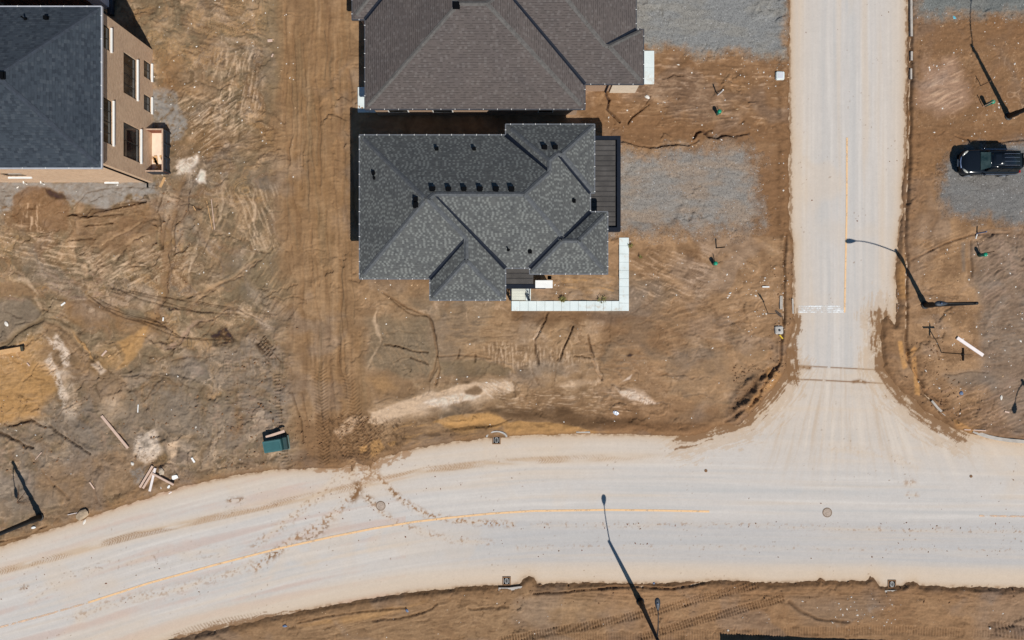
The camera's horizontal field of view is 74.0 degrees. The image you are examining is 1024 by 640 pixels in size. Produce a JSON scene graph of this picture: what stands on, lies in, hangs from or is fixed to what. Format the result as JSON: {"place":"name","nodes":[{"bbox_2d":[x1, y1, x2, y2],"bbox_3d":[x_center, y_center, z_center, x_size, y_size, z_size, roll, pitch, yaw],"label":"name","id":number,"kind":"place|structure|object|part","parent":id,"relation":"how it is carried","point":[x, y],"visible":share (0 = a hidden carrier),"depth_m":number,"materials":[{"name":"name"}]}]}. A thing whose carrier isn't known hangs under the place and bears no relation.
{"place":"outdoors","nodes":[
{"label":"outdoors","id":0,"kind":"place"},
{"bbox_2d":[0,0,1023,639],"bbox_3d":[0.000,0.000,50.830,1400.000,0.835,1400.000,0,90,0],"label":"ground","id":1,"kind":"structure","parent":0,"point":[286,234],"depth_m":50.89,"materials":[{"name":"soil"}]},
{"bbox_2d":[0,347,20,354],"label":"beam","id":2,"kind":"structure","parent":1,"relation":"on","point":[9,350],"depth_m":50.63,"materials":[{"name":"brown wood"}]},
{"bbox_2d":[0,513,43,535],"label":"street lamp","id":3,"kind":"object","parent":1,"relation":"on","point":[36,518],"visible":1,"depth_m":49.12,"materials":[{"name":"black metal"}]},
{"bbox_2d":[0,0,108,8],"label":"brown house","id":4,"kind":"structure","parent":1,"relation":"on","point":[104,4],"depth_m":49.78,"materials":[{"name":"grey"}]},
{"bbox_2d":[0,2,152,187],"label":"brick house","id":5,"kind":"structure","parent":1,"relation":"on","point":[76,93],"depth_m":43.65,"materials":[{"name":"beige"}]},
{"bbox_2d":[1,173,32,178],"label":"window","id":6,"kind":"structure","parent":5,"relation":"in","point":[9,174],"depth_m":48.84,"materials":[{"name":"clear glass"}]},
{"bbox_2d":[103,24,112,52],"bbox_3d":[-26.890,-18.725,44.935,0.240,1.370,1.650,0,90,0],"label":"window","id":7,"kind":"structure","parent":5,"relation":"in","point":[105,29],"depth_m":45.34,"materials":[{"name":"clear glass"}]},
{"bbox_2d":[103,97,114,146],"bbox_3d":[-26.890,-13.225,45.060,0.240,1.620,3.050,0,90,0],"label":"window","id":8,"kind":"structure","parent":5,"relation":"in","point":[106,103],"depth_m":45.45,"materials":[{"name":"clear glass"}]},
{"bbox_2d":[104,182,118,183],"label":"window","id":9,"kind":"structure","parent":5,"relation":"in","point":[104,182],"depth_m":50.72,"materials":[{"name":"white glass"}]},
{"bbox_2d":[124,53,138,100],"bbox_3d":[-26.890,-17.175,47.935,0.240,1.770,2.950,0,90,0],"label":"window","id":10,"kind":"structure","parent":5,"relation":"in","point":[129,63],"depth_m":48.12,"materials":[{"name":"glass"}]},
{"bbox_2d":[124,122,142,163],"bbox_3d":[-26.890,-12.550,48.170,0.240,2.240,2.500,0,90,0],"label":"window","id":11,"kind":"structure","parent":5,"relation":"in","point":[131,134],"depth_m":48.33,"materials":[{"name":"glass"}]},
{"bbox_2d":[144,60,152,81],"bbox_3d":[-26.890,-18.425,50.210,0.240,1.120,1.350,0,90,0],"label":"window","id":12,"kind":"structure","parent":5,"relation":"in","point":[146,65],"depth_m":50.42,"materials":[{"name":"white glass"}]},
{"bbox_2d":[144,94,152,113],"bbox_3d":[-26.890,-15.975,50.210,0.240,1.120,1.250,0,90,0],"label":"window","id":13,"kind":"structure","parent":5,"relation":"in","point":[146,99],"depth_m":50.42,"materials":[{"name":"white glass"}]},
{"bbox_2d":[76,509,87,520],"bbox_3d":[-32.001,14.474,50.616,1.013,0.184,0.660,-32,90,0],"label":"rock","id":14,"kind":"object","parent":1,"relation":"on","point":[81,514],"visible":1,"depth_m":50.55,"materials":[{"name":"beige stone"}]},
{"bbox_2d":[107,0,114,15],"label":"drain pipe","id":15,"kind":"object","parent":1,"relation":"on","point":[111,10],"visible":1,"depth_m":50.52,"materials":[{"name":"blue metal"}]},
{"bbox_2d":[101,415,128,448],"bbox_3d":[-29.680,8.360,50.823,0.200,0.150,3.125,-40,90,0],"label":"plank","id":16,"kind":"object","parent":1,"relation":"on","point":[114,431],"visible":1,"depth_m":50.78,"materials":[{"name":"beige wood"}]},
{"bbox_2d":[139,465,153,487],"bbox_3d":[-27.280,11.680,50.721,0.150,0.095,1.866,31,90,0],"label":"plank","id":17,"kind":"object","parent":1,"relation":"on","point":[146,476],"visible":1,"depth_m":50.68,"materials":[{"name":"beige wood"}]},
{"bbox_2d":[142,467,154,488],"bbox_3d":[-27.080,11.800,50.750,0.150,0.106,1.777,31,90,0],"label":"plank","id":18,"kind":"object","parent":1,"relation":"on","point":[146,482],"visible":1,"depth_m":50.71,"materials":[{"name":"beige wood"}]},
{"bbox_2d":[149,468,156,491],"bbox_3d":[-26.800,11.900,50.694,0.160,0.126,1.767,13,90,0],"label":"plank","id":19,"kind":"object","parent":18,"relation":"on","point":[152,480],"visible":1,"depth_m":50.65,"materials":[{"name":"white wood"}]},
{"bbox_2d":[152,473,173,484],"bbox_3d":[-25.960,11.840,50.595,1.792,0.177,0.150,27,90,0],"label":"plank","id":20,"kind":"object","parent":19,"relation":"on","point":[161,478],"visible":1,"depth_m":50.55,"materials":[{"name":"beige wood"}]},
{"bbox_2d":[145,129,170,174],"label":"balcony","id":21,"kind":"structure","parent":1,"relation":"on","point":[161,142],"depth_m":50.64,"materials":[{"name":"metal"}]},
{"bbox_2d":[152,155,161,169],"bbox_3d":[-26.275,-11.668,50.750,1.187,0.050,1.348,0,90,0],"label":"rubble","id":22,"kind":"object","parent":21,"relation":"in","point":[155,159],"visible":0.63,"depth_m":50.73,"materials":[{"name":"beige wood"}]},
{"bbox_2d":[158,468,163,474],"bbox_3d":[-26.137,11.286,50.682,0.458,0.273,0.527,12,90,0],"label":"rock","id":23,"kind":"object","parent":1,"relation":"on","point":[161,471],"visible":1,"depth_m":50.59,"materials":[{"name":"beige stone"}]},
{"bbox_2d":[159,177,165,186],"bbox_3d":[-26.120,-10.300,50.820,0.180,0.104,0.827,23,90,0],"label":"plank","id":24,"kind":"object","parent":1,"relation":"on","point":[162,181],"visible":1,"depth_m":50.80,"materials":[{"name":"beige wood"}]},
{"bbox_2d":[265,430,284,437],"bbox_3d":[-17.560,8.460,50.435,1.433,0.172,0.190,-18,90,0],"label":"plank","id":25,"kind":"object","parent":1,"relation":"on","point":[276,433],"visible":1,"depth_m":50.40,"materials":[{"name":"beige wood"}]},
{"bbox_2d":[262,435,289,452],"bbox_3d":[-17.517,9.266,50.505,1.780,0.916,1.040,-9,90,0],"label":"transformer","id":26,"kind":"object","parent":1,"relation":"on","point":[276,444],"visible":1,"depth_m":50.12,"materials":[{"name":"teal paint"}]},
{"bbox_2d":[358,87,375,112],"bbox_3d":[-10.860,-16.460,50.940,1.320,0.320,1.880,0,90,0],"label":"concrete pad","id":27,"kind":"object","parent":1,"relation":"on","point":[361,97],"visible":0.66,"depth_m":50.78,"materials":[{"name":"white concrete"}]},
{"bbox_2d":[359,123,620,300],"bbox_3d":[-1.404,-7.351,47.316,18.101,7.968,12.102,0,90,0],"label":"bungalow","id":28,"kind":"object","parent":1,"relation":"on","point":[515,208],"visible":1,"depth_m":45.46,"materials":[{"name":"grey"}]},
{"bbox_2d":[351,0,643,114],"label":"house","id":29,"kind":"structure","parent":1,"relation":"on","point":[491,57],"depth_m":47.35,"materials":[{"name":"brown"}]},
{"bbox_2d":[388,110,408,112],"bbox_3d":[-8.317,-15.315,49.450,1.512,1.300,0.076,0,90,0],"label":"window","id":30,"kind":"structure","parent":29,"relation":"in","point":[390,111],"depth_m":49.82,"materials":[{"name":"white paint"}]},
{"bbox_2d":[432,110,453,112],"bbox_3d":[-5.066,-15.315,49.450,1.512,1.300,0.076,0,90,0],"label":"window","id":31,"kind":"structure","parent":29,"relation":"in","point":[434,111],"depth_m":49.82,"materials":[{"name":"white paint"}]},
{"bbox_2d":[0,182,1014,603],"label":"mud clods","id":32,"kind":"object","parent":1,"relation":"on","point":[374,428],"visible":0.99,"depth_m":50.86,"materials":[{"name":"brown soil"}]},
{"bbox_2d":[499,586,521,589],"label":"kerb","id":33,"kind":"structure","parent":1,"relation":"on","point":[514,587],"depth_m":50.83,"materials":[{"name":"concrete"}]},
{"bbox_2d":[3,0,1023,639],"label":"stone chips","id":34,"kind":"object","parent":1,"relation":"on","point":[645,284],"visible":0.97,"depth_m":50.88,"materials":[{"name":"grey stone"}]},
{"bbox_2d":[636,598,659,639],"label":"street lamp","id":35,"kind":"object","parent":1,"relation":"on","point":[640,602],"visible":1,"depth_m":46.85,"materials":[{"name":"black metal"}]},
{"bbox_2d":[768,310,781,316],"bbox_3d":[19.272,-0.455,49.984,0.651,2.302,0.156,38,90,0],"label":"traffic sign","id":36,"kind":"object","parent":1,"relation":"on","point":[778,313],"visible":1,"depth_m":49.27,"materials":[{"name":"metal"}]},
{"bbox_2d":[774,326,782,333],"bbox_3d":[19.940,0.760,50.811,0.600,0.280,0.600,-1,90,0],"label":"utility box","id":37,"kind":"object","parent":1,"relation":"on","point":[778,329],"visible":1,"depth_m":50.71,"materials":[{"name":"concrete"}]},
{"bbox_2d":[775,71,783,79],"bbox_3d":[20.020,-18.240,50.816,0.620,0.252,0.620,1,90,0],"label":"utility box","id":38,"kind":"object","parent":1,"relation":"on","point":[779,75],"visible":1,"depth_m":50.70,"materials":[{"name":"concrete"}]},
{"bbox_2d":[779,296,782,308],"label":"kerb","id":39,"kind":"structure","parent":1,"relation":"on","point":[781,302],"depth_m":50.80,"materials":[{"name":"concrete"}]},
{"bbox_2d":[792,299,793,313],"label":"kerb","id":40,"kind":"structure","parent":1,"relation":"on","point":[792,306],"depth_m":50.87,"materials":[{"name":"concrete"}]},
{"bbox_2d":[909,68,911,79],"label":"kerb","id":41,"kind":"structure","parent":1,"relation":"on","point":[910,73],"depth_m":50.82,"materials":[{"name":"concrete"}]},
{"bbox_2d":[909,0,912,36],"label":"kerb","id":42,"kind":"structure","parent":1,"relation":"on","point":[911,18],"depth_m":50.81,"materials":[{"name":"concrete"}]},
{"bbox_2d":[909,51,912,60],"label":"kerb","id":43,"kind":"structure","parent":1,"relation":"on","point":[911,55],"depth_m":50.81,"materials":[{"name":"concrete"}]},
{"bbox_2d":[931,400,943,414],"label":"kerb","id":44,"kind":"structure","parent":1,"relation":"on","point":[936,406],"depth_m":50.85,"materials":[{"name":"concrete"}]},
{"bbox_2d":[921,301,978,308],"bbox_3d":[29.355,-1.120,47.578,3.730,7.060,0.600,0,90,0],"label":"street lamp","id":45,"kind":"object","parent":1,"relation":"on","point":[925,305],"visible":1,"depth_m":47.14,"materials":[{"name":"black metal"}]},
{"bbox_2d":[941,348,972,360],"bbox_3d":[32.160,2.440,49.619,0.646,2.980,0.682,-43,90,0],"label":"street name sign","id":46,"kind":"object","parent":1,"relation":"on","point":[962,354],"visible":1,"depth_m":48.53,"materials":[{"name":"black metal"}]},
{"bbox_2d":[956,336,983,356],"bbox_3d":[34.200,1.980,50.773,2.399,0.184,0.240,33,90,0],"label":"plank","id":47,"kind":"object","parent":1,"relation":"on","point":[968,345],"visible":1,"depth_m":50.73,"materials":[{"name":"white wood"}]},
{"bbox_2d":[977,252,987,256],"bbox_3d":[34.960,-4.840,50.548,0.310,0.840,0.310,0,90,0],"label":"service pedestal","id":48,"kind":"object","parent":1,"relation":"on","point":[984,254],"visible":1,"depth_m":50.34,"materials":[{"name":"green plastic"}]},
{"bbox_2d":[984,100,994,106],"bbox_3d":[35.440,-16.080,50.500,0.310,0.990,0.310,0,90,0],"label":"service pedestal","id":49,"kind":"object","parent":1,"relation":"on","point":[989,102],"visible":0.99,"depth_m":50.34,"materials":[{"name":"green plastic"}]},
{"bbox_2d":[972,431,1023,442],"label":"kerb","id":50,"kind":"structure","parent":1,"relation":"on","point":[1001,438],"depth_m":50.80,"materials":[{"name":"concrete"}]},
{"bbox_2d":[1004,108,1023,119],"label":"street lamp","id":51,"kind":"object","parent":1,"relation":"on","point":[1010,115],"visible":1,"depth_m":50.20,"materials":[{"name":"black metal"}]},
{"bbox_2d":[0,375,1023,639],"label":"road","id":52,"kind":"structure","parent":0,"point":[862,457],"depth_m":51.00,"materials":[{"name":"beige concrete"}]},
{"bbox_2d":[0,604,81,627],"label":"lane marking","id":53,"kind":"object","parent":52,"relation":"on","point":[39,616],"visible":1,"depth_m":50.99,"materials":[{"name":"yellow paint"}]},
{"bbox_2d":[376,501,385,510],"bbox_3d":[-9.840,13.940,50.984,0.720,0.020,0.720,0,90,0],"label":"manhole cover","id":54,"kind":"object","parent":52,"relation":"on","point":[380,505],"visible":1,"depth_m":50.98,"materials":[{"name":"metal"}]},
{"bbox_2d":[88,509,708,603],"bbox_3d":[-8.678,16.571,50.988,47.124,0.001,2.592,-8,90,0],"label":"lane marking","id":55,"kind":"object","parent":52,"relation":"on","point":[224,562],"visible":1,"depth_m":50.99,"materials":[{"name":"yellow paint"}]},
{"bbox_2d":[485,430,507,443],"bbox_3d":[-1.160,8.773,50.878,1.664,0.244,1.075,0,90,0],"label":"catch basin","id":56,"kind":"object","parent":52,"relation":"on","point":[496,439],"visible":1,"depth_m":50.95,"materials":[{"name":"grey metal"}]},
{"bbox_2d":[503,577,510,584],"bbox_3d":[-0.400,19.560,50.975,0.620,0.051,0.620,0,90,0],"label":"catch basin","id":57,"kind":"object","parent":52,"relation":"on","point":[506,580],"visible":1,"depth_m":50.96,"materials":[{"name":"grey metal"}]},
{"bbox_2d":[1,11,1022,602],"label":"mud crumbs","id":58,"kind":"object","parent":52,"relation":"on","point":[513,525],"visible":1,"depth_m":50.99,"materials":[{"name":"brown soil"}]},
{"bbox_2d":[822,508,831,516],"bbox_3d":[23.640,14.440,50.984,0.720,0.020,0.720,0,90,0],"label":"manhole cover","id":59,"kind":"object","parent":52,"relation":"on","point":[826,512],"visible":1,"depth_m":50.98,"materials":[{"name":"metal"}]},
{"bbox_2d":[888,580,895,587],"bbox_3d":[28.480,19.800,50.975,0.600,0.051,0.600,0,90,0],"label":"catch basin","id":60,"kind":"object","parent":52,"relation":"on","point":[891,583],"visible":1,"depth_m":50.95,"materials":[{"name":"grey metal"}]},
{"bbox_2d":[979,515,1023,516],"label":"lane marking","id":61,"kind":"object","parent":52,"relation":"on","point":[998,515],"visible":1,"depth_m":50.99,"materials":[{"name":"yellow paint"}]},
{"bbox_2d":[512,238,628,310],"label":"concrete path","id":62,"kind":"structure","parent":0,"point":[622,304],"depth_m":50.80,"materials":[{"name":"white concrete"}]},
{"bbox_2d":[644,51,653,83],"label":"walkway","id":63,"kind":"structure","parent":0,"point":[648,67],"depth_m":50.78,"materials":[{"name":"concrete"}]},
{"bbox_2d":[608,133,771,246],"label":"gravel driveway","id":64,"kind":"structure","parent":0,"point":[710,189],"depth_m":50.85,"materials":[{"name":"grey gravel"}]},
{"bbox_2d":[637,0,789,67],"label":"gravel driveway","id":65,"kind":"structure","parent":0,"point":[702,31],"depth_m":50.86,"materials":[{"name":"grey gravel"}]},
{"bbox_2d":[772,0,910,374],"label":"side street","id":66,"kind":"structure","parent":0,"point":[848,78],"depth_m":51.00,"materials":[{"name":"beige concrete"}]},
{"bbox_2d":[798,306,843,312],"bbox_3d":[23.180,-0.812,50.988,3.400,0.001,0.536,0,90,0],"label":"stop line","id":67,"kind":"object","parent":66,"relation":"on","point":[837,310],"visible":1,"depth_m":50.99,"materials":[{"name":"white paint"}]},
{"bbox_2d":[844,138,847,312],"bbox_3d":[25.059,-7.120,50.988,0.188,0.001,13.122,1,90,0],"label":"lane marking","id":68,"kind":"object","parent":66,"relation":"on","point":[846,224],"visible":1,"depth_m":50.99,"materials":[{"name":"yellow paint"}]},
{"bbox_2d":[908,0,1023,24],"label":"gravel driveway","id":69,"kind":"structure","parent":0,"point":[936,12],"depth_m":50.86,"materials":[{"name":"grey gravel"}]},
{"bbox_2d":[934,135,1023,231],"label":"gravel driveway","id":70,"kind":"structure","parent":0,"point":[981,201],"depth_m":50.86,"materials":[{"name":"grey gravel"}]},
{"bbox_2d":[957,146,1023,176],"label":"parked car","id":71,"kind":"object","parent":70,"relation":"on","point":[997,163],"visible":1,"depth_m":49.67,"materials":[{"name":"black paint"}]},
{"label":"side window","id":72,"kind":"part","parent":71,"relation":"part of","materials":[{"name":"black glass"}]},
{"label":"side window","id":73,"kind":"part","parent":71,"relation":"part of","materials":[{"name":"black glass"}]}
]}

